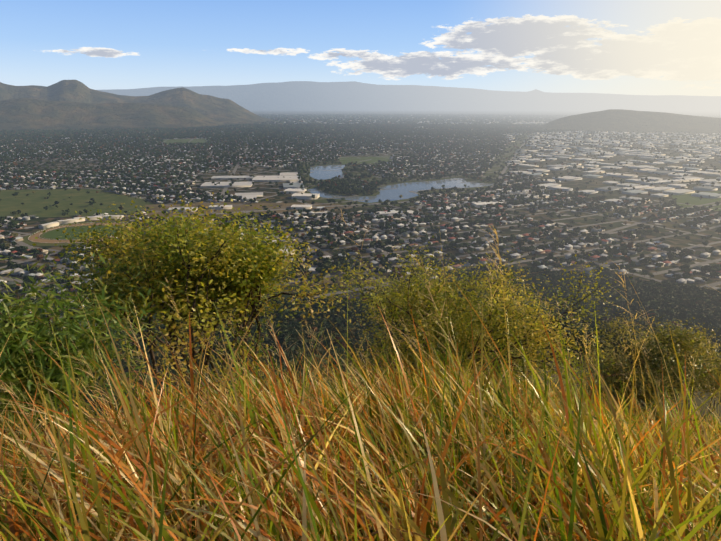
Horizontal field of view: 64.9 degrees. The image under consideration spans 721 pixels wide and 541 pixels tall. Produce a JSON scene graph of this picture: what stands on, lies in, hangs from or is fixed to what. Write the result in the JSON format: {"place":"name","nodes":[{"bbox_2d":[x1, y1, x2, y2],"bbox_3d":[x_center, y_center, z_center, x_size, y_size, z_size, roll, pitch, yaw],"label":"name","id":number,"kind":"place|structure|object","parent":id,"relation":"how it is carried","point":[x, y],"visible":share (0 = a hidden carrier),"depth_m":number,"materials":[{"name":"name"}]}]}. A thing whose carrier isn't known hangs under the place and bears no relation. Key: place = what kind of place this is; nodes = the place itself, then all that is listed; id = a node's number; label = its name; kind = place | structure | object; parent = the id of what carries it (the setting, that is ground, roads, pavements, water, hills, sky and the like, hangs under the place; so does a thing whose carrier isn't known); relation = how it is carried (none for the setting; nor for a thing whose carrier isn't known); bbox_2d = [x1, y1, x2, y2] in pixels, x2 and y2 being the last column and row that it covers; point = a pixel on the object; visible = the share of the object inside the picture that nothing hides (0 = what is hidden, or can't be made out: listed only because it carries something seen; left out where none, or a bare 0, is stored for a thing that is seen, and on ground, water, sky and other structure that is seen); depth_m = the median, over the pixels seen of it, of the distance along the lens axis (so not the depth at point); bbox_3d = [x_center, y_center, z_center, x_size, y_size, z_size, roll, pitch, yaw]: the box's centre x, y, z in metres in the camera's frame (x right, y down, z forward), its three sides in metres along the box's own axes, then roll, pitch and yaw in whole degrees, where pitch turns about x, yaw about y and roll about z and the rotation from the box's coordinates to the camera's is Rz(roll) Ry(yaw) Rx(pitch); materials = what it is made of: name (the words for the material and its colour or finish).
{"place":"outdoors","nodes":[
{"label":"outdoors","id":0,"kind":"place"},
{"bbox_2d":[0,189,154,217],"bbox_3d":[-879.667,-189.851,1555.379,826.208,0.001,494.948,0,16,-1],"label":"field","id":1,"kind":"structure","parent":0,"point":[35,203],"depth_m":1536.75,"materials":[{"name":"green plant"}]},
{"bbox_2d":[0,80,275,124],"bbox_3d":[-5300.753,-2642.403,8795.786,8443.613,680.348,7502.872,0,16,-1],"label":"mountain range","id":2,"kind":"structure","parent":0,"point":[224,111],"depth_m":8687.74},
{"bbox_2d":[0,98,224,130],"bbox_3d":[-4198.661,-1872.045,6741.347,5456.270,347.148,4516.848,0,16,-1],"label":"mountain foothills","id":3,"kind":"structure","parent":2,"relation":"attached to","point":[24,114],"depth_m":6664.02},
{"bbox_2d":[145,202,352,219],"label":"field","id":4,"kind":"structure","parent":0,"point":[241,207],"depth_m":1461.10,"materials":[{"name":"green plant"}]},
{"bbox_2d":[309,165,344,179],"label":"lake","id":5,"kind":"structure","parent":0,"point":[320,172],"depth_m":2228.82,"materials":[{"name":"blue liquid"}]},
{"bbox_2d":[0,110,720,330],"bbox_3d":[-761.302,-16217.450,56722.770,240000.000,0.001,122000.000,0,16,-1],"label":"ground","id":6,"kind":"structure","parent":0,"point":[32,226],"depth_m":1379.72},
{"bbox_2d":[22,221,141,245],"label":"racetrack","id":7,"kind":"structure","parent":6,"relation":"on","point":[48,236],"depth_m":1163.30,"materials":[{"name":"green plant"}]},
{"bbox_2d":[163,138,207,144],"bbox_3d":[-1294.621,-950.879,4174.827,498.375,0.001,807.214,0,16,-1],"label":"green field","id":8,"kind":"structure","parent":6,"relation":"on","point":[172,141],"depth_m":4169.22,"materials":[{"name":"green plant"}]},
{"bbox_2d":[275,262,389,285],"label":"hill foot lot","id":9,"kind":"structure","parent":6,"relation":"on","point":[339,278],"depth_m":860.06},
{"bbox_2d":[0,123,720,324],"bbox_3d":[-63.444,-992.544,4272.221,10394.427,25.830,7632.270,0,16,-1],"label":"city trees","id":10,"kind":"object","parent":6,"relation":"on","point":[361,133],"visible":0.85,"depth_m":2110.82,"materials":[{"name":"green plant"}]},
{"bbox_2d":[0,120,720,329],"bbox_3d":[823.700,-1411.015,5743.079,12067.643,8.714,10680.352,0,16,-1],"label":"city buildings","id":11,"kind":"structure","parent":6,"relation":"on","point":[294,190],"depth_m":1736.79,"materials":[{"name":"paint"}]},
{"bbox_2d":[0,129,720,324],"bbox_3d":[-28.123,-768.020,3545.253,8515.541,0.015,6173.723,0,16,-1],"label":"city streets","id":12,"kind":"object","parent":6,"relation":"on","point":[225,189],"visible":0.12,"depth_m":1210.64,"materials":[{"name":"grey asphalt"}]},
{"bbox_2d":[339,156,392,163],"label":"green field","id":13,"kind":"structure","parent":6,"relation":"on","point":[362,159],"depth_m":2769.32,"materials":[{"name":"green plant"}]},
{"bbox_2d":[252,114,720,123],"bbox_3d":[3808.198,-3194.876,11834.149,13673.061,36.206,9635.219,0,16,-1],"label":"plain trees","id":14,"kind":"object","parent":6,"relation":"on","point":[416,118],"visible":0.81,"depth_m":11006.69,"materials":[{"name":"green plant"}]},
{"bbox_2d":[259,115,713,123],"bbox_3d":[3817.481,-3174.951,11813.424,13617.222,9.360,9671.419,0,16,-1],"label":"plain roofs","id":15,"kind":"structure","parent":6,"relation":"on","point":[403,122],"depth_m":9374.97,"materials":[{"name":"paint"}]},
{"bbox_2d":[481,131,533,179],"bbox_3d":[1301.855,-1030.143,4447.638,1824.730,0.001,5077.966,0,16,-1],"label":"corridor","id":16,"kind":"object","parent":6,"relation":"on","point":[497,168],"visible":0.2,"depth_m":2905.01,"materials":[{"name":"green plant"}]},
{"bbox_2d":[0,0,720,95],"label":"sky","id":17,"kind":"structure","parent":0,"point":[626,47],"materials":[{"name":"blue"}]},
{"bbox_2d":[7,265,720,540],"bbox_3d":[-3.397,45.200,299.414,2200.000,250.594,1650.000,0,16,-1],"label":"hill","id":18,"kind":"structure","parent":0,"point":[698,400],"depth_m":117.19,"materials":[{"name":"green plant"}]},
{"bbox_2d":[0,253,168,463],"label":"shrub","id":19,"kind":"object","parent":18,"relation":"on","point":[41,334],"depth_m":6.21,"materials":[{"name":"green plant"}]},
{"bbox_2d":[29,190,360,407],"bbox_3d":[-4.676,2.030,14.055,9.606,8.604,6.569,12,20,35],"label":"bush","id":20,"kind":"object","parent":18,"relation":"on","point":[200,249],"depth_m":12.23,"materials":[{"name":"green plant"}]},
{"bbox_2d":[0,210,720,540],"bbox_3d":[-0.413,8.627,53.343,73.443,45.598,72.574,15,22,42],"label":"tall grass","id":21,"kind":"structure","parent":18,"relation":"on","point":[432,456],"depth_m":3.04,"materials":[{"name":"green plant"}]},
{"bbox_2d":[0,264,720,442],"bbox_3d":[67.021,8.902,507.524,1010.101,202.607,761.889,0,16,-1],"label":"hillside trees","id":22,"kind":"object","parent":18,"relation":"on","point":[684,302],"visible":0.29,"depth_m":584.18,"materials":[{"name":"green plant"}]},
{"bbox_2d":[309,235,631,402],"bbox_3d":[3.059,2.774,17.666,9.977,7.732,9.485,0,16,-1],"label":"bush","id":23,"kind":"object","parent":18,"relation":"on","point":[461,336],"depth_m":16.29,"materials":[{"name":"green plant"}]},
{"bbox_2d":[438,340,558,412],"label":"bush leaves","id":24,"kind":"object","parent":18,"relation":"on","point":[497,374],"depth_m":18.36,"materials":[{"name":"green plant"}]},
{"bbox_2d":[561,309,720,432],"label":"bush","id":25,"kind":"object","parent":18,"relation":"on","point":[688,342],"depth_m":32.95,"materials":[{"name":"green plant"}]},
{"bbox_2d":[296,160,501,207],"bbox_3d":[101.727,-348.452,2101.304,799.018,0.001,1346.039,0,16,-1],"label":"lake shore","id":26,"kind":"structure","parent":0,"point":[320,199],"depth_m":1888.67,"materials":[{"name":"green plant"}]},
{"bbox_2d":[307,178,492,202],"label":"lake","id":27,"kind":"structure","parent":0,"point":[391,194],"depth_m":1775.64,"materials":[{"name":"blue liquid"}]},
{"bbox_2d":[98,81,720,110],"bbox_3d":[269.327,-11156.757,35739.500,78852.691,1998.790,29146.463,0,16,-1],"label":"mountain range","id":28,"kind":"structure","parent":0,"point":[309,95],"depth_m":37671.92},
{"bbox_2d":[525,109,720,133],"bbox_3d":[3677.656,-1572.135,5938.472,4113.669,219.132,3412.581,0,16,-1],"label":"hill","id":29,"kind":"structure","parent":0,"point":[616,120],"depth_m":5955.06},
{"bbox_2d":[671,191,720,210],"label":"field","id":30,"kind":"structure","parent":0,"point":[689,199],"depth_m":1569.23,"materials":[{"name":"green plant"}]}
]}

